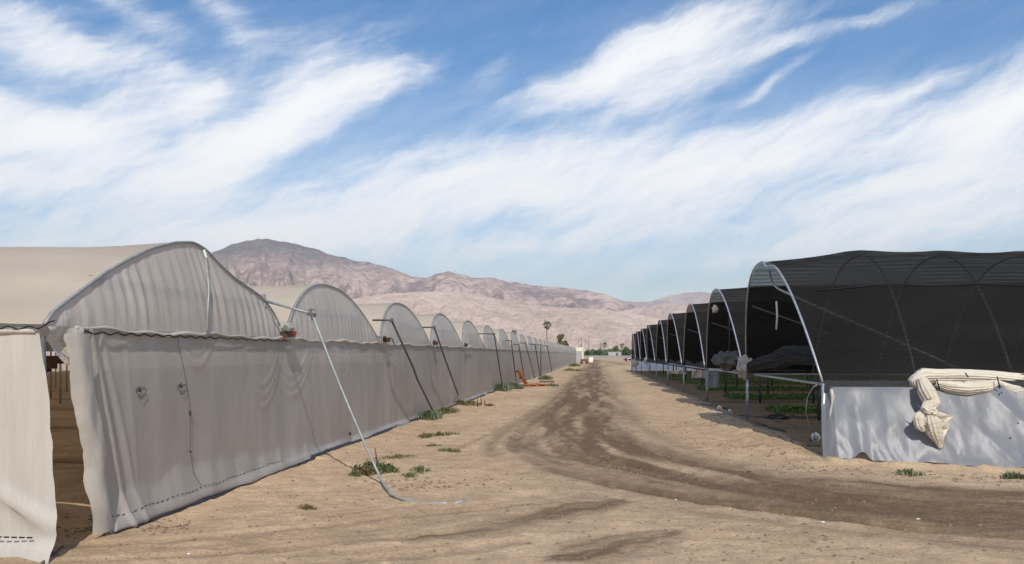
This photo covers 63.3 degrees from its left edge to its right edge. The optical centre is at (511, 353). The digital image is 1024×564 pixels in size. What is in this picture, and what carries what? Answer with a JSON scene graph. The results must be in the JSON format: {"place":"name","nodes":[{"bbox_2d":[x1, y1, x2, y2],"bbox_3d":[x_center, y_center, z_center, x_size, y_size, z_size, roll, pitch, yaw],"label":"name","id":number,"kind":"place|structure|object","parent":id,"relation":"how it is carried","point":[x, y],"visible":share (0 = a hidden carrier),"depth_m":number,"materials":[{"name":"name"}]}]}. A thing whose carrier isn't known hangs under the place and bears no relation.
{"place":"outdoors","nodes":[
{"label":"outdoors","id":0,"kind":"place"},
{"bbox_2d":[46,291,667,354],"bbox_3d":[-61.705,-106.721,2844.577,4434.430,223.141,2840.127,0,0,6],"label":"hill","id":1,"kind":"structure","parent":0,"point":[610,329],"depth_m":2574.70,"materials":[{"name":"beige soil"}]},
{"bbox_2d":[211,239,638,311],"bbox_3d":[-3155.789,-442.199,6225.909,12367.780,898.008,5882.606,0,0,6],"label":"mountain","id":2,"kind":"structure","parent":0,"point":[262,262],"depth_m":6137.54,"materials":[{"name":"brown stone"}]},
{"bbox_2d":[0,355,1023,563],"bbox_3d":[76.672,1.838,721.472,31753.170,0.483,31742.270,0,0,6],"label":"ground","id":3,"kind":"structure","parent":0,"point":[611,382],"depth_m":10.70,"materials":[{"name":"soil"}]},
{"bbox_2d":[40,545,62,563],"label":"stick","id":4,"kind":"object","parent":3,"relation":"on","point":[51,555],"visible":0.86,"depth_m":7.64,"materials":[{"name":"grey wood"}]},
{"bbox_2d":[0,241,575,563],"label":"greenhouse","id":5,"kind":"object","parent":3,"relation":"on","point":[196,377],"visible":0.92,"depth_m":10.32,"materials":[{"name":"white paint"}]},
{"bbox_2d":[279,322,293,334],"bbox_3d":[-3.705,-0.401,13.536,0.262,0.254,0.617,0,0,6],"label":"plastic rag","id":6,"kind":"object","parent":5,"relation":"attached to","point":[285,326],"visible":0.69,"depth_m":13.41,"materials":[{"name":"white plastic"}]},
{"bbox_2d":[283,331,293,337],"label":"timber block","id":7,"kind":"structure","parent":5,"relation":"attached to","point":[287,334],"depth_m":13.20,"materials":[{"name":"brown wood"}]},
{"bbox_2d":[261,294,465,503],"bbox_3d":[-2.148,0.497,11.794,4.167,2.859,0.729,0,0,42],"label":"brace pole","id":8,"kind":"object","parent":5,"relation":"attached to","point":[311,314],"visible":0.92,"depth_m":12.27,"materials":[{"name":"silver metal"}]},
{"bbox_2d":[383,336,393,343],"bbox_3d":[-2.914,-0.330,19.687,0.090,0.176,0.890,0,0,6],"label":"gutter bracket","id":9,"kind":"object","parent":5,"relation":"attached to","point":[385,339],"visible":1,"depth_m":19.28,"materials":[{"name":"brown metal"}]},
{"bbox_2d":[423,325,457,404],"bbox_3d":[-2.216,0.461,25.698,0.603,2.549,4.387,0,0,6],"label":"brace pole","id":10,"kind":"object","parent":5,"relation":"attached to","point":[434,327],"visible":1,"depth_m":25.21,"materials":[{"name":"grey metal"}]},
{"bbox_2d":[297,503,316,509],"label":"weed","id":11,"kind":"object","parent":3,"relation":"on","point":[306,506],"visible":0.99,"depth_m":10.01,"materials":[{"name":"green plant"}]},
{"bbox_2d":[347,470,361,476],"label":"weed","id":12,"kind":"object","parent":3,"relation":"on","point":[354,473],"visible":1,"depth_m":12.62,"materials":[{"name":"green plant"}]},
{"bbox_2d":[352,465,385,475],"bbox_3d":[-2.236,1.785,12.824,0.586,0.165,0.426,0,0,22],"label":"weed","id":13,"kind":"object","parent":3,"relation":"on","point":[366,471],"visible":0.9,"depth_m":12.79,"materials":[{"name":"green plant"}]},
{"bbox_2d":[353,458,399,473],"bbox_3d":[-2.141,1.746,13.064,0.860,0.218,0.615,0,0,30],"label":"weed","id":14,"kind":"object","parent":3,"relation":"on","point":[389,467],"visible":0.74,"depth_m":13.03,"materials":[{"name":"green plant"}]},
{"bbox_2d":[378,453,414,459],"bbox_3d":[-2.003,1.796,14.632,0.455,0.094,0.790,0,0,45],"label":"weed","id":15,"kind":"object","parent":3,"relation":"on","point":[398,456],"visible":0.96,"depth_m":14.61,"materials":[{"name":"green plant"}]},
{"bbox_2d":[372,318,433,410],"bbox_3d":[-2.639,0.518,21.648,0.596,2.675,5.996,0,0,6],"label":"brace pole","id":16,"kind":"object","parent":3,"relation":"on","point":[391,320],"visible":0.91,"depth_m":20.10,"materials":[{"name":"grey metal"}]},
{"bbox_2d":[400,472,418,477],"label":"weed","id":17,"kind":"object","parent":3,"relation":"on","point":[409,474],"visible":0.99,"depth_m":12.62,"materials":[{"name":"green plant"}]},
{"bbox_2d":[409,464,430,473],"bbox_3d":[-1.459,1.815,13.166,0.376,0.089,0.612,0,0,-14],"label":"weed","id":18,"kind":"object","parent":3,"relation":"on","point":[420,469],"visible":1,"depth_m":13.10,"materials":[{"name":"green plant"}]},
{"bbox_2d":[419,431,433,437],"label":"weed","id":19,"kind":"object","parent":3,"relation":"on","point":[426,435],"visible":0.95,"depth_m":18.43,"materials":[{"name":"green plant"}]},
{"bbox_2d":[416,409,442,419],"bbox_3d":[-2.355,1.661,23.531,0.902,0.297,1.778,0,0,6],"label":"weed","id":20,"kind":"object","parent":3,"relation":"on","point":[427,414],"visible":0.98,"depth_m":23.31,"materials":[{"name":"green plant"}]},
{"bbox_2d":[418,431,459,435],"bbox_3d":[-1.668,1.797,18.865,0.987,0.118,0.569,0,0,-31],"label":"weed","id":21,"kind":"object","parent":3,"relation":"on","point":[438,433],"visible":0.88,"depth_m":18.83,"materials":[{"name":"green plant"}]},
{"bbox_2d":[431,406,460,413],"bbox_3d":[-2.080,1.699,25.580,0.777,0.237,1.690,0,0,25],"label":"weed","id":22,"kind":"object","parent":3,"relation":"on","point":[447,410],"visible":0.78,"depth_m":25.56,"materials":[{"name":"green plant"}]},
{"bbox_2d":[438,447,460,452],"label":"weed","id":23,"kind":"object","parent":3,"relation":"on","point":[452,450],"visible":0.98,"depth_m":15.67,"materials":[{"name":"green plant"}]},
{"bbox_2d":[456,398,482,404],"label":"weed","id":24,"kind":"object","parent":3,"relation":"on","point":[460,402],"visible":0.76,"depth_m":29.33,"materials":[{"name":"green plant"}]},
{"bbox_2d":[479,333,502,384],"bbox_3d":[-0.696,0.472,38.655,0.529,2.830,5.705,0,0,10],"label":"brace pole","id":25,"kind":"object","parent":3,"relation":"on","point":[496,352],"visible":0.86,"depth_m":38.21,"materials":[{"name":"grey metal"}]},
{"bbox_2d":[494,381,512,390],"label":"weed","id":26,"kind":"object","parent":3,"relation":"on","point":[501,387],"visible":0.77,"depth_m":40.60,"materials":[{"name":"green plant"}]},
{"bbox_2d":[506,340,516,382],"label":"brace pole","id":27,"kind":"object","parent":3,"relation":"on","point":[513,358],"visible":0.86,"depth_m":45.59,"materials":[{"name":"grey metal"}]},
{"bbox_2d":[505,380,524,388],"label":"weed","id":28,"kind":"object","parent":3,"relation":"on","point":[515,385],"visible":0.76,"depth_m":44.45,"materials":[{"name":"green plant"}]},
{"bbox_2d":[513,344,524,377],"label":"brace pole","id":29,"kind":"object","parent":3,"relation":"on","point":[521,358],"visible":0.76,"depth_m":49.99,"materials":[{"name":"grey metal"}]},
{"bbox_2d":[515,369,527,383],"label":"pallet","id":30,"kind":"object","parent":3,"relation":"on","point":[522,378],"visible":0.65,"depth_m":48.63,"materials":[{"name":"orange wood"}]},
{"bbox_2d":[519,342,534,377],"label":"brace pole","id":31,"kind":"object","parent":3,"relation":"on","point":[529,357],"visible":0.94,"depth_m":55.87,"materials":[{"name":"grey metal"}]},
{"bbox_2d":[521,383,545,386],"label":"pallet","id":32,"kind":"object","parent":3,"relation":"on","point":[528,385],"visible":0.91,"depth_m":47.59,"materials":[{"name":"orange wood"}]},
{"bbox_2d":[530,344,540,375],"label":"brace pole","id":33,"kind":"object","parent":3,"relation":"on","point":[537,357],"visible":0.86,"depth_m":62.95,"materials":[{"name":"grey metal"}]},
{"bbox_2d":[537,344,540,374],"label":"brace pole","id":34,"kind":"object","parent":3,"relation":"on","point":[540,358],"visible":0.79,"depth_m":67.26,"materials":[{"name":"grey metal"}]},
{"bbox_2d":[56,394,1023,563],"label":"soil clods","id":35,"kind":"object","parent":3,"relation":"on","point":[180,526],"visible":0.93,"depth_m":10.71,"materials":[{"name":"brown soil"}]},
{"bbox_2d":[537,374,552,379],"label":"weed","id":36,"kind":"object","parent":3,"relation":"on","point":[545,377],"visible":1,"depth_m":59.88,"materials":[{"name":"green plant"}]},
{"bbox_2d":[542,320,550,340],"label":"palm tree","id":37,"kind":"object","parent":3,"relation":"on","point":[546,324],"visible":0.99,"depth_m":299.89,"materials":[{"name":"green plant"}]},
{"bbox_2d":[557,334,568,345],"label":"tree","id":38,"kind":"object","parent":3,"relation":"on","point":[560,338],"visible":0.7,"depth_m":299.58,"materials":[{"name":"green plant"}]},
{"bbox_2d":[576,347,583,361],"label":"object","id":39,"kind":"structure","parent":3,"relation":"on","point":[579,353],"depth_m":186.03,"materials":[{"name":"beige paint"}]},
{"bbox_2d":[576,351,581,361],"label":"door","id":40,"kind":"structure","parent":39,"relation":"in","point":[578,353],"depth_m":186.05,"materials":[{"name":"white metal"}]},
{"bbox_2d":[594,350,602,355],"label":"bush","id":41,"kind":"object","parent":3,"relation":"on","point":[598,352],"visible":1,"depth_m":815.54,"materials":[{"name":"green plant"}]},
{"bbox_2d":[609,345,620,351],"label":"bush","id":42,"kind":"object","parent":3,"relation":"on","point":[616,347],"visible":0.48,"depth_m":979.15,"materials":[{"name":"green plant"}]},
{"bbox_2d":[622,348,631,355],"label":"bush","id":43,"kind":"object","parent":3,"relation":"on","point":[629,353],"visible":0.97,"depth_m":803.20,"materials":[{"name":"green plant"}]},
{"bbox_2d":[640,328,663,374],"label":"shade tunnel","id":44,"kind":"structure","parent":3,"relation":"on","point":[643,340],"depth_m":73.78,"materials":[{"name":"black fabric"}]},
{"bbox_2d":[631,333,697,369],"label":"shade tunnel","id":45,"kind":"structure","parent":3,"relation":"on","point":[652,366],"depth_m":93.28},
{"bbox_2d":[632,359,638,367],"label":"plastic bag","id":46,"kind":"object","parent":45,"relation":"attached to","point":[634,363],"visible":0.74,"depth_m":85.82,"materials":[{"name":"white plastic"}]},
{"bbox_2d":[636,331,696,371],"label":"shade tunnel","id":47,"kind":"structure","parent":3,"relation":"on","point":[638,354],"depth_m":82.51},
{"bbox_2d":[647,324,724,376],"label":"shade tunnel","id":48,"kind":"structure","parent":3,"relation":"on","point":[651,341],"depth_m":63.98,"materials":[{"name":"black fabric"}]},
{"bbox_2d":[650,371,735,373],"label":"crop row","id":49,"kind":"object","parent":3,"relation":"on","point":[721,372],"visible":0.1,"depth_m":79.07,"materials":[{"name":"green plant"}]},
{"bbox_2d":[656,319,744,380],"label":"shade tunnel","id":50,"kind":"structure","parent":3,"relation":"on","point":[661,347],"depth_m":55.93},
{"bbox_2d":[657,374,816,376],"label":"crop row","id":51,"kind":"object","parent":3,"relation":"on","point":[720,375],"visible":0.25,"depth_m":69.77,"materials":[{"name":"green plant"}]},
{"bbox_2d":[667,313,807,385],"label":"shade tunnel","id":52,"kind":"structure","parent":3,"relation":"on","point":[675,331],"depth_m":46.95,"materials":[{"name":"black fabric"}]},
{"bbox_2d":[668,370,685,373],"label":"cloth curtain","id":53,"kind":"object","parent":52,"relation":"hanging from","point":[675,371],"visible":0.88,"depth_m":44.01,"materials":[{"name":"white fabric"}]},
{"bbox_2d":[666,376,816,380],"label":"crop row","id":54,"kind":"object","parent":3,"relation":"on","point":[720,378],"visible":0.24,"depth_m":61.09,"materials":[{"name":"green plant"}]},
{"bbox_2d":[683,303,811,393],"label":"shade tunnel","id":55,"kind":"structure","parent":3,"relation":"on","point":[694,344],"depth_m":38.78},
{"bbox_2d":[692,371,704,378],"bbox_3d":[8.530,0.958,38.001,0.677,0.351,0.264,0,0,1],"label":"cloth curtain","id":56,"kind":"object","parent":55,"relation":"hanging from","point":[698,374],"visible":0.93,"depth_m":38.00,"materials":[{"name":"white fabric"}]},
{"bbox_2d":[678,379,816,384],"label":"crop row","id":57,"kind":"object","parent":3,"relation":"on","point":[751,381],"visible":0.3,"depth_m":52.38,"materials":[{"name":"green plant"}]},
{"bbox_2d":[696,385,816,391],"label":"crop row","id":58,"kind":"object","parent":3,"relation":"on","point":[754,388],"visible":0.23,"depth_m":43.70,"materials":[{"name":"green plant"}]},
{"bbox_2d":[706,287,814,403],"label":"shade tunnel","id":59,"kind":"structure","parent":3,"relation":"on","point":[730,303],"depth_m":30.24,"materials":[{"name":"black fabric"}]},
{"bbox_2d":[705,370,719,389],"bbox_3d":[7.603,0.993,31.502,0.540,0.749,0.265,0,0,-1],"label":"cloth curtain","id":60,"kind":"object","parent":59,"relation":"hanging from","point":[711,378],"visible":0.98,"depth_m":31.50,"materials":[{"name":"grey fabric"}]},
{"bbox_2d":[712,305,717,312],"bbox_3d":[6.848,-1.520,27.997,0.218,0.298,0.216,0,0,6],"label":"plastic bag","id":61,"kind":"object","parent":59,"relation":"attached to","point":[715,308],"visible":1,"depth_m":27.93,"materials":[{"name":"white plastic"}]},
{"bbox_2d":[711,350,739,370],"bbox_3d":[7.219,0.226,27.511,1.179,0.709,2.100,0,0,6],"label":"cloth heap","id":62,"kind":"object","parent":59,"relation":"on","point":[727,360],"visible":0.86,"depth_m":27.02,"materials":[{"name":"white fabric"}]},
{"bbox_2d":[729,317,729,350],"bbox_3d":[7.454,-0.832,28.499,0.038,2.000,0.024,0,0,6],"label":"hanging rod","id":63,"kind":"object","parent":59,"relation":"hanging from","point":[729,333],"visible":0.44,"depth_m":28.49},
{"bbox_2d":[720,392,816,401],"bbox_3d":[19.279,1.803,35.143,20.145,0.339,5.987,0,0,6],"label":"crop row","id":64,"kind":"object","parent":3,"relation":"on","point":[735,396],"visible":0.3,"depth_m":35.35,"materials":[{"name":"green plant"}]},
{"bbox_2d":[764,414,790,418],"bbox_3d":[7.879,1.869,24.625,0.756,0.166,0.574,0,0,-17],"label":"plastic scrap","id":65,"kind":"object","parent":3,"relation":"on","point":[775,416],"visible":0.84,"depth_m":24.43,"materials":[{"name":"black plastic"}]},
{"bbox_2d":[760,404,816,415],"bbox_3d":[18.570,1.811,26.771,20.145,0.339,5.987,0,0,6],"label":"crop row","id":66,"kind":"object","parent":3,"relation":"on","point":[792,408],"visible":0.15,"depth_m":27.21,"materials":[{"name":"green plant"}]},
{"bbox_2d":[811,432,819,440],"bbox_3d":[6.679,1.823,18.262,0.192,0.204,0.572,0,0,20],"label":"pipe cap","id":67,"kind":"object","parent":3,"relation":"on","point":[816,437],"visible":0.97,"depth_m":18.01,"materials":[{"name":"white paint"}]},
{"bbox_2d":[745,250,1023,467],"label":"shade tunnel","id":68,"kind":"structure","parent":3,"relation":"on","point":[874,331],"depth_m":16.24,"materials":[{"name":"black fabric"}]},
{"bbox_2d":[736,354,751,379],"bbox_3d":[6.569,0.378,23.401,0.502,0.743,0.488,0,0,-39],"label":"plastic bag","id":69,"kind":"object","parent":68,"relation":"attached to","point":[742,369],"visible":0.89,"depth_m":23.29,"materials":[{"name":"white plastic"}]},
{"bbox_2d":[775,301,777,329],"bbox_3d":[6.536,-0.952,20.499,0.064,0.702,0.044,0,0,6],"label":"hanging rod","id":70,"kind":"object","parent":68,"relation":"hanging from","point":[776,315],"visible":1,"depth_m":20.48,"materials":[{"name":"white paint"}]},
{"bbox_2d":[746,345,815,372],"bbox_3d":[6.720,0.162,20.705,0.497,0.758,5.036,0,0,-1],"label":"net roll","id":71,"kind":"object","parent":68,"relation":"on","point":[783,357],"visible":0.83,"depth_m":20.16,"materials":[{"name":"black fabric"}]},
{"bbox_2d":[805,382,820,434],"bbox_3d":[5.897,1.081,16.323,0.239,1.096,0.836,0,0,12],"label":"hose","id":72,"kind":"object","parent":68,"relation":"hanging from","point":[806,406],"visible":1,"depth_m":16.30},
{"bbox_2d":[907,368,1023,448],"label":"plastic bundle","id":73,"kind":"object","parent":68,"relation":"attached to","point":[931,420],"visible":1,"depth_m":15.30,"materials":[{"name":"beige plastic"}]},
{"bbox_2d":[895,468,925,475],"bbox_3d":[6.455,1.912,13.493,0.452,0.107,0.734,0,0,6],"label":"weed","id":74,"kind":"object","parent":3,"relation":"on","point":[906,471],"visible":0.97,"depth_m":13.45,"materials":[{"name":"green plant"}]},
{"bbox_2d":[999,470,1023,479],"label":"weed","id":75,"kind":"object","parent":3,"relation":"on","point":[1007,475],"visible":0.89,"depth_m":13.07,"materials":[{"name":"green plant"}]},
{"bbox_2d":[0,0,1023,301],"label":"sky","id":76,"kind":"structure","parent":0,"point":[624,150],"materials":[{"name":"blue"}]},
{"bbox_2d":[580,356,587,363],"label":"farm wagon","id":77,"kind":"object","parent":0,"point":[582,360],"visible":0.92,"depth_m":149.17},
{"bbox_2d":[584,356,629,357],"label":"road","id":78,"kind":"structure","parent":0,"point":[607,356],"depth_m":583.11,"materials":[{"name":"grey asphalt"}]},
{"bbox_2d":[608,352,620,355],"bbox_3d":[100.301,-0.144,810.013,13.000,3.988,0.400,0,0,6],"label":"building","id":79,"kind":"structure","parent":0,"point":[613,353],"depth_m":810.02,"materials":[{"name":"white paint"}]},
{"bbox_2d":[616,304,687,318],"bbox_3d":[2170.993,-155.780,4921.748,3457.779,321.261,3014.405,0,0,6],"label":"hill","id":80,"kind":"structure","parent":0,"point":[662,310],"depth_m":5160.66,"materials":[{"name":"brown stone"}]},
{"bbox_2d":[625,292,711,307],"bbox_3d":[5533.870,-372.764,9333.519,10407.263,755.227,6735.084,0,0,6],"label":"mountain","id":81,"kind":"structure","parent":0,"point":[688,298],"depth_m":9841.70,"materials":[{"name":"brown stone"}]}
]}

